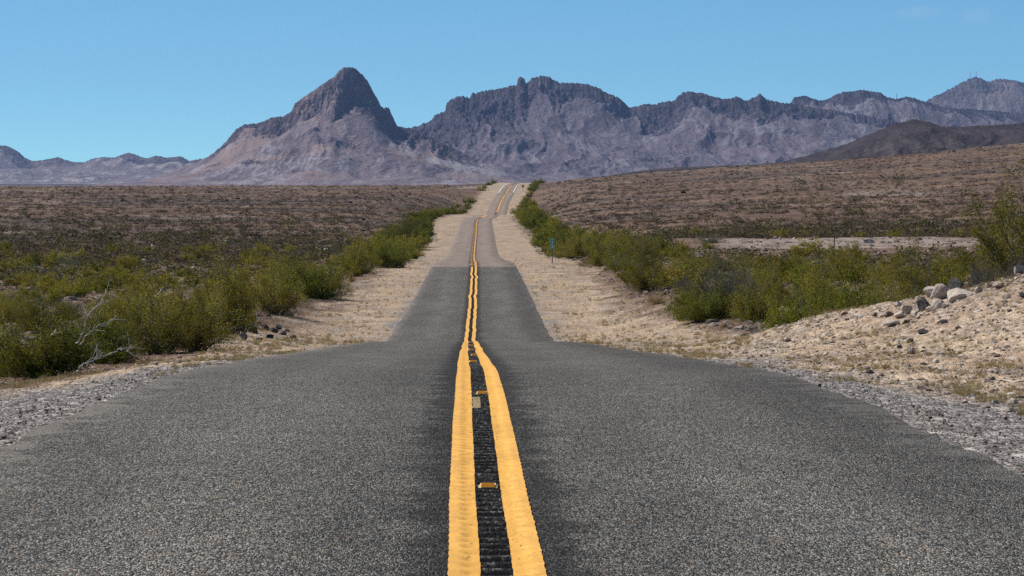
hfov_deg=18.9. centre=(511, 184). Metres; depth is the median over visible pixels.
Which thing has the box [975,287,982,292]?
stone
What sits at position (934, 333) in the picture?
bank stones
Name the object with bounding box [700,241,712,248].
creosote bush
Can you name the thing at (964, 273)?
creosote bush
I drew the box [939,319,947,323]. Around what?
stone
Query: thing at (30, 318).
creosote bush
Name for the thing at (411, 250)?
green shrub
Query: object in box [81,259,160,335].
creosote bush
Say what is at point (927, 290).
boulder
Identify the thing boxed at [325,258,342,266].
creosote bush
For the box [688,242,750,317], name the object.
sage shrub
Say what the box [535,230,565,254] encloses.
green shrub
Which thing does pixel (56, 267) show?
sage shrub
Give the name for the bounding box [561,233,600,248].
creosote bush
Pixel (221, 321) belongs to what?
creosote bush
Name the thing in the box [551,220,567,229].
green shrub
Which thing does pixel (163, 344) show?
creosote bush
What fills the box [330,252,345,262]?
creosote bush
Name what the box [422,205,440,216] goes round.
green shrub
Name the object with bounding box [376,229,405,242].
green shrub
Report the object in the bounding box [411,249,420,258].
green shrub
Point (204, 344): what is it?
creosote bush
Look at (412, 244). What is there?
creosote bush
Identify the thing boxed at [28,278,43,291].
dry shrub
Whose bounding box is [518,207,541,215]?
green shrub
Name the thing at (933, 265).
green shrub
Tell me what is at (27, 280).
creosote bush
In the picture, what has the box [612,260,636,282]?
creosote bush
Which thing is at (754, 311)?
creosote bush
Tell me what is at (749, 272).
creosote bush
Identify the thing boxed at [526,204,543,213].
green shrub
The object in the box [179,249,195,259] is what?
creosote bush
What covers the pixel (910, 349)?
stone
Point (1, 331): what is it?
creosote bush
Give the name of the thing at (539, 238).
green shrub
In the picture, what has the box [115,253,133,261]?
creosote bush
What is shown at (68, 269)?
creosote bush
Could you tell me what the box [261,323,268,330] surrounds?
rubble chunk
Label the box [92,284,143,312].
creosote bush
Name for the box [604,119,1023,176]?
dark hill
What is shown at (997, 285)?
boulder
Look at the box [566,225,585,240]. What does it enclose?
green shrub
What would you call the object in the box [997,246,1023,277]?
dry shrub
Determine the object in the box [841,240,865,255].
creosote bush
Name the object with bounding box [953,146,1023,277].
tall shrub
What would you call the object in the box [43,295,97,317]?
sage shrub
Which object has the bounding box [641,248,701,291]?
creosote bush
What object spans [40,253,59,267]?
creosote bush
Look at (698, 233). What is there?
creosote bush
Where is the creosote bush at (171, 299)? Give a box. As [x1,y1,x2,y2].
[159,286,189,309]
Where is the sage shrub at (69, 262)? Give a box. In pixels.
[63,252,80,265]
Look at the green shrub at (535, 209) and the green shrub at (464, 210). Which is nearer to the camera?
the green shrub at (535, 209)
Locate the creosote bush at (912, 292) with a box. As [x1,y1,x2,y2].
[903,284,925,298]
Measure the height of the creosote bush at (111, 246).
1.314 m
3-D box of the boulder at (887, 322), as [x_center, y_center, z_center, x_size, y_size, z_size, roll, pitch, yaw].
[6.234,2.284,50.507,0.291,0.157,0.248,0,0,0]
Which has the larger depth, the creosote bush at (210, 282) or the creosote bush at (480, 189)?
the creosote bush at (480, 189)
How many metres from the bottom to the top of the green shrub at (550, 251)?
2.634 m
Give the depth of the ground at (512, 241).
176.69 m
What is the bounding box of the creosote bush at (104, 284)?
[92,275,110,292]
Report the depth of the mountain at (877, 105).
10749.66 m
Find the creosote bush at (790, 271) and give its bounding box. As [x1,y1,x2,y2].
[775,267,803,282]
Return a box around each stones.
[0,273,1023,423]
[674,273,1023,389]
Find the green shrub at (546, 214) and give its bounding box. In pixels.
[537,211,552,220]
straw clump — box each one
[347,268,356,281]
[644,290,670,304]
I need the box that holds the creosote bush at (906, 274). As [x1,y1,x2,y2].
[879,224,963,298]
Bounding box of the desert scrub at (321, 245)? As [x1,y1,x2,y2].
[0,145,1023,263]
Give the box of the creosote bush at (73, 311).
[47,300,84,320]
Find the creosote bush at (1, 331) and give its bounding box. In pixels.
[0,314,36,373]
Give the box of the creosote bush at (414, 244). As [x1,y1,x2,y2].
[397,236,425,254]
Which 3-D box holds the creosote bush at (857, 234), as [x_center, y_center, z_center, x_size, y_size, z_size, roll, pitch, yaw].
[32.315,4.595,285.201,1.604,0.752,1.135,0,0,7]
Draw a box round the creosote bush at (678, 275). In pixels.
[663,256,712,291]
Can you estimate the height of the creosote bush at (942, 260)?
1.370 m
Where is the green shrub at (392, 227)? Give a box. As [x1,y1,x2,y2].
[382,224,401,235]
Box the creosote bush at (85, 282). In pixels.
[71,270,100,292]
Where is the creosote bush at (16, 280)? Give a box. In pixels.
[2,271,29,285]
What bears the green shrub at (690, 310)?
on the ground at (512, 241)
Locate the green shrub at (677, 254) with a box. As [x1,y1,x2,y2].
[668,251,707,266]
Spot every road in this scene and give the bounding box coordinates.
[0,267,1023,575]
[431,183,522,266]
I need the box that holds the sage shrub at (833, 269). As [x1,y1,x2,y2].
[824,258,851,280]
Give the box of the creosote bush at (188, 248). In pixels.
[182,245,193,251]
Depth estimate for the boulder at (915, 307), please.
51.27 m
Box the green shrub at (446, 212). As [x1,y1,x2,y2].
[443,207,452,214]
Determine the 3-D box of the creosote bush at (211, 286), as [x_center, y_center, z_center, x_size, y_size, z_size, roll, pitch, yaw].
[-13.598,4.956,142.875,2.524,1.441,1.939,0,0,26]
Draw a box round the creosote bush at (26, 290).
[17,283,44,298]
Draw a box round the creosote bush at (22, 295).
[8,284,40,311]
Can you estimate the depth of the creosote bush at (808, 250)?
220.56 m
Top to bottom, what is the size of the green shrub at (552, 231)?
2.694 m
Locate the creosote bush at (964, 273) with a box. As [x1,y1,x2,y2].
[942,260,970,276]
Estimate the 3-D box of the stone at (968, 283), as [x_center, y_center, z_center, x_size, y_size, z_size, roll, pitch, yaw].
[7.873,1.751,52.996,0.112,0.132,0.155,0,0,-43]
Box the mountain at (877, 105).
[791,90,1023,126]
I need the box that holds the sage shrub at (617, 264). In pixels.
[608,248,639,271]
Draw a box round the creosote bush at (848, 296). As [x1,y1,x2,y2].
[817,282,869,312]
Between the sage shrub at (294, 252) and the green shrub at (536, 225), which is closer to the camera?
the sage shrub at (294, 252)
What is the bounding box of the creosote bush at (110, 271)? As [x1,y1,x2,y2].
[104,263,128,278]
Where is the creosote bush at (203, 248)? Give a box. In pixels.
[197,245,210,251]
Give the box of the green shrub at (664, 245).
[644,233,674,251]
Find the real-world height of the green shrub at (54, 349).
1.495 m
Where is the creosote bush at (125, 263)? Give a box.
[115,257,136,268]
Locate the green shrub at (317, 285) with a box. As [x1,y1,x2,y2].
[277,242,357,298]
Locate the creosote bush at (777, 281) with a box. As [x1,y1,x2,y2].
[743,255,794,299]
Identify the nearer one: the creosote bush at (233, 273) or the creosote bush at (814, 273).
the creosote bush at (814, 273)
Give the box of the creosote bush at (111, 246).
[105,240,117,251]
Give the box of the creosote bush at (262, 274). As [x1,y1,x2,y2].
[252,268,274,280]
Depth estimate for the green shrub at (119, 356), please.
58.47 m
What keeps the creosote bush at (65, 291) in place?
on the ground at (512, 241)
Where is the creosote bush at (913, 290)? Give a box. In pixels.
[895,284,922,300]
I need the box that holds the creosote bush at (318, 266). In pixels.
[307,260,328,272]
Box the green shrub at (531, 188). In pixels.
[527,184,538,191]
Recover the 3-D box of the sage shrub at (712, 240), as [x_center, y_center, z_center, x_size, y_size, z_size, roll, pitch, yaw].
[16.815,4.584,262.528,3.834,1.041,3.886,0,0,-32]
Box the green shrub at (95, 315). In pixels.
[78,300,113,329]
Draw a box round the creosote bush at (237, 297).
[196,235,283,334]
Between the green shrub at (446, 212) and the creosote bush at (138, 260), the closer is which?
the creosote bush at (138, 260)
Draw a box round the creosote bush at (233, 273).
[224,262,251,281]
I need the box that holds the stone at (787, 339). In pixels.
[784,337,791,341]
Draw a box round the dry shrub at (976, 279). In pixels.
[962,248,1004,285]
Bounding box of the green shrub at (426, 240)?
[420,231,437,246]
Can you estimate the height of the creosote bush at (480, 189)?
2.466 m
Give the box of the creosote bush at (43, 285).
[34,265,77,293]
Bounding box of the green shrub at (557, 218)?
[541,214,559,226]
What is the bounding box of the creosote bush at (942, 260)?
[926,252,959,273]
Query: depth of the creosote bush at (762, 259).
189.26 m
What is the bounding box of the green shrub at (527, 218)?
[518,214,541,226]
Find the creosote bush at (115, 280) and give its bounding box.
[100,270,130,287]
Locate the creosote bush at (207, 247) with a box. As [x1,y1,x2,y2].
[199,242,215,252]
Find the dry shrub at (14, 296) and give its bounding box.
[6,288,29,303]
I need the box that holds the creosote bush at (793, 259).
[766,247,810,276]
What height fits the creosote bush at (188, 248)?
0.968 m
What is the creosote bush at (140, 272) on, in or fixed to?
on the ground at (512, 241)
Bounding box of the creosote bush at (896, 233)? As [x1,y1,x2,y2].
[886,229,901,236]
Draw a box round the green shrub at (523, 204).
[515,201,529,206]
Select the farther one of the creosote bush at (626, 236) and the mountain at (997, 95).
the mountain at (997, 95)
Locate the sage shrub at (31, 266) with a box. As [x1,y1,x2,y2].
[17,260,40,270]
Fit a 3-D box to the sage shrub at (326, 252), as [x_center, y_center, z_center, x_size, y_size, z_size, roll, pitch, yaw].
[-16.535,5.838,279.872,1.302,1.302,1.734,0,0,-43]
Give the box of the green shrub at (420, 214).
[405,208,422,218]
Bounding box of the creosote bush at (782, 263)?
[763,246,798,277]
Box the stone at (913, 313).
[909,310,916,316]
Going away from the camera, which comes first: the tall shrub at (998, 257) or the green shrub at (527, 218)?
the tall shrub at (998, 257)
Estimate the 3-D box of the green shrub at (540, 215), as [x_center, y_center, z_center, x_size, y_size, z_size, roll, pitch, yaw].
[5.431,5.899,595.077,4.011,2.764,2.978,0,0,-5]
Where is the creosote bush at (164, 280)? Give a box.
[151,271,177,287]
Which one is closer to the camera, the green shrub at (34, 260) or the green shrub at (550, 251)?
the green shrub at (34, 260)
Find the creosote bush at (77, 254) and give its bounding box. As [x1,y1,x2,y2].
[70,247,87,256]
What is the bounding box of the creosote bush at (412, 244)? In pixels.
[395,236,426,254]
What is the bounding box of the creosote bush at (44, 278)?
[28,270,60,288]
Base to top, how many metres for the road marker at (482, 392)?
0.026 m
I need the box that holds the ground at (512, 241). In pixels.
[0,143,1023,478]
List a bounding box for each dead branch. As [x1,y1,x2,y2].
[75,275,112,343]
[76,339,118,371]
[79,308,124,344]
[108,333,141,355]
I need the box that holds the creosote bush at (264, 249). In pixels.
[259,246,271,253]
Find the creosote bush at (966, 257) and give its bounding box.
[950,245,984,269]
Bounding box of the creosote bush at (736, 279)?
[695,263,758,293]
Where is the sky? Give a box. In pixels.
[0,0,1023,161]
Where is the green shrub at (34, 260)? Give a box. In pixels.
[19,249,43,265]
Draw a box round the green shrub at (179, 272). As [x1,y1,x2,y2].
[174,264,193,276]
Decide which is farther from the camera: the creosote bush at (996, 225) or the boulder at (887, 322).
the creosote bush at (996, 225)
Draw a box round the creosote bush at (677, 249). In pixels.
[660,237,690,258]
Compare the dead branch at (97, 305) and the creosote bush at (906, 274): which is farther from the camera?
the creosote bush at (906, 274)
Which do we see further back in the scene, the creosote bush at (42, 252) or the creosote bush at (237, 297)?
the creosote bush at (42, 252)
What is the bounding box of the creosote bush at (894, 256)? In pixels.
[887,252,901,261]
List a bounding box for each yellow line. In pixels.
[447,267,480,575]
[472,267,546,575]
[473,219,477,266]
[496,195,504,211]
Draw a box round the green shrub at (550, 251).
[545,233,565,257]
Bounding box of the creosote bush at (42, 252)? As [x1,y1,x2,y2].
[34,250,52,257]
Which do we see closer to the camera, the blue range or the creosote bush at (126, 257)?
the creosote bush at (126, 257)
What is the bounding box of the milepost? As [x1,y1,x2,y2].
[550,238,553,262]
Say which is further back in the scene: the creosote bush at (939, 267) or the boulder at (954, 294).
the creosote bush at (939, 267)
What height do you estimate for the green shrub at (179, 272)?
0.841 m
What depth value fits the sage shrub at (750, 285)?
116.07 m
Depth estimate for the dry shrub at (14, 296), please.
127.96 m
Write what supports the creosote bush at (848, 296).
on the ground at (512, 241)
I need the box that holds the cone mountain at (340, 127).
[56,67,529,185]
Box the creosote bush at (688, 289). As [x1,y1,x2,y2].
[669,278,705,305]
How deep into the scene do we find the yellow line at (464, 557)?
16.84 m
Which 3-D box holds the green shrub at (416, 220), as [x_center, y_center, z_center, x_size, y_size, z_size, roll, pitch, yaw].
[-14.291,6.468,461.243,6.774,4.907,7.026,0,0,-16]
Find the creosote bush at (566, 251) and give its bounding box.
[545,237,586,259]
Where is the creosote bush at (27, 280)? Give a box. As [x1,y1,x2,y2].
[20,269,40,286]
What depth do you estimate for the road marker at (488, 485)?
16.56 m
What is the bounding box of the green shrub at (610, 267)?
[595,236,646,271]
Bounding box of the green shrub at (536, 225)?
[528,220,539,232]
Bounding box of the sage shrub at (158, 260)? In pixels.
[150,254,165,263]
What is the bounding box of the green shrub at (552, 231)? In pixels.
[529,224,556,237]
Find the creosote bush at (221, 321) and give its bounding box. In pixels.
[184,297,233,334]
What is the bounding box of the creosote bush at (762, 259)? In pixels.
[737,252,771,268]
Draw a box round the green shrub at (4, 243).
[0,240,11,251]
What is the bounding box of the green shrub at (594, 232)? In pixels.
[581,222,608,244]
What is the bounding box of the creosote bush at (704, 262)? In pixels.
[662,242,714,277]
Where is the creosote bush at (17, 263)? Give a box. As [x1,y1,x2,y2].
[1,252,32,268]
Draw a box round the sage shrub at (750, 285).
[709,257,772,309]
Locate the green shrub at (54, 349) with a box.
[0,291,112,378]
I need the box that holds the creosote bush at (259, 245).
[250,240,272,251]
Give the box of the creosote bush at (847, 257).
[816,242,878,279]
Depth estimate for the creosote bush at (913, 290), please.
101.58 m
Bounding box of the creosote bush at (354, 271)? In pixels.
[338,257,362,275]
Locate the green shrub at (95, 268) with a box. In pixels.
[86,259,105,271]
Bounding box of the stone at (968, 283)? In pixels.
[964,282,972,287]
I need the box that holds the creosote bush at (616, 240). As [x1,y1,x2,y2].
[591,229,631,255]
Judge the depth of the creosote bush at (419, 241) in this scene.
397.71 m
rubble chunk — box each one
[240,331,246,339]
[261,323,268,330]
[268,327,277,332]
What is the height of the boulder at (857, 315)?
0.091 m
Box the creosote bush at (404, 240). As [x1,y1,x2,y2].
[401,234,417,248]
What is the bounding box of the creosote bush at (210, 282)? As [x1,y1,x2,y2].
[200,273,228,289]
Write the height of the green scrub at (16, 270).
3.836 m
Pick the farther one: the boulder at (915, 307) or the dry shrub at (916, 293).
the dry shrub at (916, 293)
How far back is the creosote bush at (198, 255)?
254.94 m
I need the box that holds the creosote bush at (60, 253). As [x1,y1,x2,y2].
[45,249,69,260]
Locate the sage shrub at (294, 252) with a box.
[282,247,306,257]
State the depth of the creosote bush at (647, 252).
218.00 m
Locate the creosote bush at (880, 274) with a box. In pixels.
[868,257,901,284]
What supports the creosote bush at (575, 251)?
on the ground at (512, 241)
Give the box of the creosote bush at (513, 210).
[509,206,520,213]
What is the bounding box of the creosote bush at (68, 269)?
[59,262,78,274]
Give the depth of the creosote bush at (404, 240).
367.01 m
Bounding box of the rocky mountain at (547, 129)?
[408,75,897,182]
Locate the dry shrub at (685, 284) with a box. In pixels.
[660,270,696,293]
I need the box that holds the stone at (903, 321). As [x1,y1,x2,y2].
[900,319,909,324]
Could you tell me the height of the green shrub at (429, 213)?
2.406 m
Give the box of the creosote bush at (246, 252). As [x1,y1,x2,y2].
[240,248,252,255]
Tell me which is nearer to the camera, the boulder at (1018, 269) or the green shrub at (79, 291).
the boulder at (1018, 269)
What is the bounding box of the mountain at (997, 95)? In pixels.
[926,77,1023,112]
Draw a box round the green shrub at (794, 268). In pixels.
[782,254,835,283]
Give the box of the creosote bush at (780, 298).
[757,284,812,307]
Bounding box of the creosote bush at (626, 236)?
[602,225,636,249]
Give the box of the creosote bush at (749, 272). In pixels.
[731,263,762,283]
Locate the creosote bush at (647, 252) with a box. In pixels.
[612,233,662,259]
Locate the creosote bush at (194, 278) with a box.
[184,271,202,284]
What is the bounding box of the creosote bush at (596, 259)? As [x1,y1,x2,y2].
[579,249,615,266]
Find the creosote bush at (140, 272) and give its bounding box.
[119,266,148,281]
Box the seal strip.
[468,267,513,575]
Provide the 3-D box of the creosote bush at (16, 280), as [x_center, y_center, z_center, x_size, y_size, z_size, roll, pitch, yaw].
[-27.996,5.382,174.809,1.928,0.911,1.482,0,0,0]
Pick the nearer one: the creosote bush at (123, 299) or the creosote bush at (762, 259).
the creosote bush at (123, 299)
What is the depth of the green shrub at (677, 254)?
179.32 m
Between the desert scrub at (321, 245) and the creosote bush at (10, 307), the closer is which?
the creosote bush at (10, 307)
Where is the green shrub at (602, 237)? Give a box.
[591,230,615,244]
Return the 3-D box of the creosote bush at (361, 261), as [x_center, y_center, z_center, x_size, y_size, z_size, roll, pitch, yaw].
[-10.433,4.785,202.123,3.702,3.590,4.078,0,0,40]
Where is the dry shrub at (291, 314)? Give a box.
[284,306,300,315]
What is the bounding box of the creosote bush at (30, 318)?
[6,285,61,332]
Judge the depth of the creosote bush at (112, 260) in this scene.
233.65 m
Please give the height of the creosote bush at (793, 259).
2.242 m
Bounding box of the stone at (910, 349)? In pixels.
[906,345,914,353]
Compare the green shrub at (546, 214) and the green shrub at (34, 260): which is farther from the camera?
the green shrub at (546, 214)
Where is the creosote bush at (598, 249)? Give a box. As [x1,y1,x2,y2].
[575,238,615,265]
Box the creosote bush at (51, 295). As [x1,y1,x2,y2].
[42,280,64,305]
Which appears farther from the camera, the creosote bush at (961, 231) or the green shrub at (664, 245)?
the creosote bush at (961, 231)
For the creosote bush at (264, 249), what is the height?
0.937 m
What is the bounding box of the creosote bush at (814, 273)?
[788,254,841,298]
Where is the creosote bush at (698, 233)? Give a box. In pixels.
[685,226,704,234]
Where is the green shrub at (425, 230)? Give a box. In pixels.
[410,223,433,238]
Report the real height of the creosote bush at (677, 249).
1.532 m
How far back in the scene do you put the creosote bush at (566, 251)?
264.10 m
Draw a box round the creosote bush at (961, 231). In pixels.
[951,228,963,235]
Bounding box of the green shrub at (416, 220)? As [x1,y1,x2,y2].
[403,212,436,237]
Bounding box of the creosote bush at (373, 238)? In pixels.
[347,227,399,251]
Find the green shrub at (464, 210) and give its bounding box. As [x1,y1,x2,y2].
[460,207,467,213]
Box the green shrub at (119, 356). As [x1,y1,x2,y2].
[68,305,152,364]
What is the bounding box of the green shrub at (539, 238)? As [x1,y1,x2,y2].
[529,227,558,246]
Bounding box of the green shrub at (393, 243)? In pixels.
[370,235,411,254]
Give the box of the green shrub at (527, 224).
[520,215,544,228]
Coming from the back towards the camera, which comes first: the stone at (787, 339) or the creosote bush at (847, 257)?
the creosote bush at (847, 257)
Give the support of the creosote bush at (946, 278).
on the ground at (512, 241)
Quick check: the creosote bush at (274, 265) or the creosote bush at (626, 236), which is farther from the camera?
the creosote bush at (626, 236)
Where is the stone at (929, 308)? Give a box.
[925,306,932,311]
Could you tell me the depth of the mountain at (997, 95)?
15405.37 m
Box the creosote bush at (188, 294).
[135,265,244,342]
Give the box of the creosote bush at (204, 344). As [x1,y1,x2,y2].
[155,274,239,351]
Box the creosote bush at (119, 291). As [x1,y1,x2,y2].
[113,277,153,299]
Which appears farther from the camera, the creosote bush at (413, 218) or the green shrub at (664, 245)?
the creosote bush at (413, 218)
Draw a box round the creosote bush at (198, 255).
[193,249,211,258]
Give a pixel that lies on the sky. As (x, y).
(81, 80)
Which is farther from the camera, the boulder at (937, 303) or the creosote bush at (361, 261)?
the creosote bush at (361, 261)
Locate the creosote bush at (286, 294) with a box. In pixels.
[245,244,311,315]
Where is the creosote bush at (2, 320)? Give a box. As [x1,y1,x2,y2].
[0,304,13,325]
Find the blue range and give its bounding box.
[0,145,202,183]
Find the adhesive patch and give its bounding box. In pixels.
[472,397,480,407]
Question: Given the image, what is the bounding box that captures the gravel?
[0,336,1023,475]
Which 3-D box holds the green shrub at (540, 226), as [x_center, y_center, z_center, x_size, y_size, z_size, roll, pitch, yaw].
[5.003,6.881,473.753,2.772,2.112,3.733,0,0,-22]
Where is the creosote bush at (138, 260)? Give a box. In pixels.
[126,254,145,265]
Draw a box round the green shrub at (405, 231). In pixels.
[370,208,425,247]
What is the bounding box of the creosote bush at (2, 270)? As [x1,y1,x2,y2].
[0,261,8,271]
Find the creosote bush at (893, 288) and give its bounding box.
[842,267,913,302]
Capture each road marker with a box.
[476,391,488,393]
[478,483,497,487]
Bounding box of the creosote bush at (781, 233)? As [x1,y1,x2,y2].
[770,227,789,236]
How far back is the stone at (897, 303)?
53.97 m
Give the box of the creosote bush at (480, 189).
[476,184,488,190]
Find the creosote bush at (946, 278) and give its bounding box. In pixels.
[940,258,966,288]
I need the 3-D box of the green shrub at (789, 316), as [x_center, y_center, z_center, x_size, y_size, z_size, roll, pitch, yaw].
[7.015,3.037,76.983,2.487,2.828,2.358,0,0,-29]
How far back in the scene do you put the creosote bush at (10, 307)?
100.44 m
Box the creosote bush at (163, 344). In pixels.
[99,270,205,354]
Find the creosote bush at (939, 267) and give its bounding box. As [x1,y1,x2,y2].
[930,258,953,276]
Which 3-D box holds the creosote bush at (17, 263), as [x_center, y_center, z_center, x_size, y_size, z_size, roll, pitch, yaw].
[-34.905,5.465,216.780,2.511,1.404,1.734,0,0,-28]
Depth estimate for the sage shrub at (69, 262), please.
230.61 m
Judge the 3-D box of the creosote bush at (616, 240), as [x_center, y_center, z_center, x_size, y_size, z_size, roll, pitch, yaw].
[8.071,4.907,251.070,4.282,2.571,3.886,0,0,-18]
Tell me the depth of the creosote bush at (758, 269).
155.40 m
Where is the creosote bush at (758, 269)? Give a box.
[746,262,776,284]
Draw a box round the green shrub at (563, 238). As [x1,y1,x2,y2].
[554,231,574,255]
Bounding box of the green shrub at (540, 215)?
[532,208,544,219]
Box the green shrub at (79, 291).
[61,279,94,296]
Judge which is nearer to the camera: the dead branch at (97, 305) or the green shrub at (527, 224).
the dead branch at (97, 305)
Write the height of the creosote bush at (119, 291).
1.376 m
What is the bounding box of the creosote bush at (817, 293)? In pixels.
[799,275,838,309]
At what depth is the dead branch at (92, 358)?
42.17 m
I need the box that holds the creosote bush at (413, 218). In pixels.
[402,213,421,222]
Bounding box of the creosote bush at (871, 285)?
[858,274,885,292]
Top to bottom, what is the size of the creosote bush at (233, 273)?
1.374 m
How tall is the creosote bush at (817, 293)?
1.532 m
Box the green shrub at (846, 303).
[804,260,879,315]
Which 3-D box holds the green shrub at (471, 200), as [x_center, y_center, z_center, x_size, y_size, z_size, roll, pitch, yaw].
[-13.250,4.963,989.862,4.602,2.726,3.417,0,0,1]
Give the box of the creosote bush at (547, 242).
[538,234,554,249]
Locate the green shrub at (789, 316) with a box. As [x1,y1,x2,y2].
[755,249,842,329]
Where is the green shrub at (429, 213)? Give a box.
[421,209,436,218]
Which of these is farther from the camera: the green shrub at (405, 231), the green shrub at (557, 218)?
the green shrub at (557, 218)
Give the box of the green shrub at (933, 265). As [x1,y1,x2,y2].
[914,257,971,285]
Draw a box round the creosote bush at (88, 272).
[77,262,97,277]
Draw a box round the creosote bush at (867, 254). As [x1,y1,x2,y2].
[852,247,875,260]
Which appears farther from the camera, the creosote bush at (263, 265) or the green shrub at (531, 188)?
the green shrub at (531, 188)
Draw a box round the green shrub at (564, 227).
[554,222,573,233]
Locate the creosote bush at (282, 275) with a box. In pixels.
[262,250,325,290]
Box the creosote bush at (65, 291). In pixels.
[49,279,74,298]
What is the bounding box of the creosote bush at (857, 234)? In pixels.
[852,231,865,236]
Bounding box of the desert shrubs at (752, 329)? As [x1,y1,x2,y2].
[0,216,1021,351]
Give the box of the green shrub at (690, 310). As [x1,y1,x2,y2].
[659,278,743,322]
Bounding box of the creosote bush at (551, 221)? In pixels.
[544,211,562,226]
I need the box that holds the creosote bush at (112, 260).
[103,257,115,265]
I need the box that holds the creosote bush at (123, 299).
[102,289,151,312]
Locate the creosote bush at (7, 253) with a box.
[0,246,15,257]
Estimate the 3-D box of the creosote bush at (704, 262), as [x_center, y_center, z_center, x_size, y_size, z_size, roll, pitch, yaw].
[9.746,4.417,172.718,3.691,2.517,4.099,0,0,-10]
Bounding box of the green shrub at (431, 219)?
[423,214,435,221]
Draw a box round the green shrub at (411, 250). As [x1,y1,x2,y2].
[388,242,413,260]
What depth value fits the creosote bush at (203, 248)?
279.05 m
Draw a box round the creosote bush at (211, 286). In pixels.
[194,277,238,298]
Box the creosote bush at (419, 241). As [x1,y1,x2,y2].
[401,228,424,248]
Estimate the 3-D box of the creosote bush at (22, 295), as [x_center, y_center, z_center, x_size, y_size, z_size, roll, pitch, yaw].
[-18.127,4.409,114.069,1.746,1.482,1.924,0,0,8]
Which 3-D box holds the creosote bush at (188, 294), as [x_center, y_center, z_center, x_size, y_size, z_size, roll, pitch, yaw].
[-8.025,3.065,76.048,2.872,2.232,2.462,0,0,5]
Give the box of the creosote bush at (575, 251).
[557,236,600,257]
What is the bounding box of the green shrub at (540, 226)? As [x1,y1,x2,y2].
[537,222,551,231]
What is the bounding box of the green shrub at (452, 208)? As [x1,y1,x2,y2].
[440,203,460,213]
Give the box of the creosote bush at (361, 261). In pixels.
[329,234,383,275]
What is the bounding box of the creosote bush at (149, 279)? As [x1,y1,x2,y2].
[137,273,155,283]
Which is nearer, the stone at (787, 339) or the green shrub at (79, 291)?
the stone at (787, 339)
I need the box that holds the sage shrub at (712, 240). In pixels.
[693,233,725,242]
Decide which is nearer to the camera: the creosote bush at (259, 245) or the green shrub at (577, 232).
the creosote bush at (259, 245)
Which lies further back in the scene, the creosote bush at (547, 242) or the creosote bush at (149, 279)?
the creosote bush at (547, 242)
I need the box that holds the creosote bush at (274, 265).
[261,257,285,274]
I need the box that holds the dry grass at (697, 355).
[0,257,1023,414]
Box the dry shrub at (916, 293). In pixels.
[905,251,948,296]
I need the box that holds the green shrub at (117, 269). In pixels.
[104,260,126,273]
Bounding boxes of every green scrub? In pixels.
[0,215,1023,289]
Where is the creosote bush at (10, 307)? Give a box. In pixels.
[0,285,32,323]
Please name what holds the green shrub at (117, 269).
on the ground at (512, 241)
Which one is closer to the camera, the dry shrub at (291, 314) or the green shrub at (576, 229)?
the dry shrub at (291, 314)
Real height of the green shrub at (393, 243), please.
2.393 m
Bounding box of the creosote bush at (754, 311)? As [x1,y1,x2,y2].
[721,261,785,322]
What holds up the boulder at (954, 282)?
on the ground at (512, 241)
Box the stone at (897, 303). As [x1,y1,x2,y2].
[894,301,901,306]
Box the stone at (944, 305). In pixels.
[942,303,948,307]
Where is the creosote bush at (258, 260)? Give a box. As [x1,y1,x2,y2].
[242,255,264,264]
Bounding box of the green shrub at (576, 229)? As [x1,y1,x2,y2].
[563,223,597,236]
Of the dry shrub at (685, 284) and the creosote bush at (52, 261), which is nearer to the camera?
the dry shrub at (685, 284)
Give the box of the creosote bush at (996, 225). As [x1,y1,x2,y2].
[962,175,1015,285]
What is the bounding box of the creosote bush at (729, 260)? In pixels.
[701,247,752,271]
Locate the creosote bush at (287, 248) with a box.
[283,244,295,253]
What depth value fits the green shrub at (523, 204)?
933.10 m
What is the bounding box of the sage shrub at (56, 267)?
[45,264,65,273]
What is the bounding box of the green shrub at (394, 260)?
[365,231,414,267]
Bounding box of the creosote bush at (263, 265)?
[260,252,277,267]
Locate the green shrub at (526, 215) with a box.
[518,210,536,221]
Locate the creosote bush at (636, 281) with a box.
[621,229,663,294]
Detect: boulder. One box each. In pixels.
[852,313,864,317]
[881,311,893,317]
[883,318,899,326]
[893,311,907,317]
[900,305,911,313]
[912,303,918,311]
[917,298,930,310]
[918,329,928,333]
[923,286,933,296]
[930,284,948,299]
[932,298,943,308]
[947,288,973,303]
[948,277,963,288]
[993,282,1003,288]
[1014,265,1023,275]
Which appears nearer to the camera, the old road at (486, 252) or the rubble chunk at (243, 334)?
the rubble chunk at (243, 334)
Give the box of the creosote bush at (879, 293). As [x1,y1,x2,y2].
[857,265,900,304]
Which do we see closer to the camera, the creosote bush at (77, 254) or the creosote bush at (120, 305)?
the creosote bush at (120, 305)
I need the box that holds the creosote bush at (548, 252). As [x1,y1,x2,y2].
[543,238,556,255]
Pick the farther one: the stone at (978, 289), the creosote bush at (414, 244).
the creosote bush at (414, 244)
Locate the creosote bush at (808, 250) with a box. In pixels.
[787,235,836,255]
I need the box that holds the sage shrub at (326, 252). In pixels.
[323,243,339,254]
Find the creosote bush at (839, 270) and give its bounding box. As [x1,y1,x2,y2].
[812,250,876,282]
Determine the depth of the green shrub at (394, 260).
218.85 m
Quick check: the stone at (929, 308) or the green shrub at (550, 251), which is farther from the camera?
the green shrub at (550, 251)
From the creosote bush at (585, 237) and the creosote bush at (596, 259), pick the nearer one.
the creosote bush at (596, 259)
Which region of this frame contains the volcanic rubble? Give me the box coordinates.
[0,144,1023,283]
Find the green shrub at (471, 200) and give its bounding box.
[464,196,477,203]

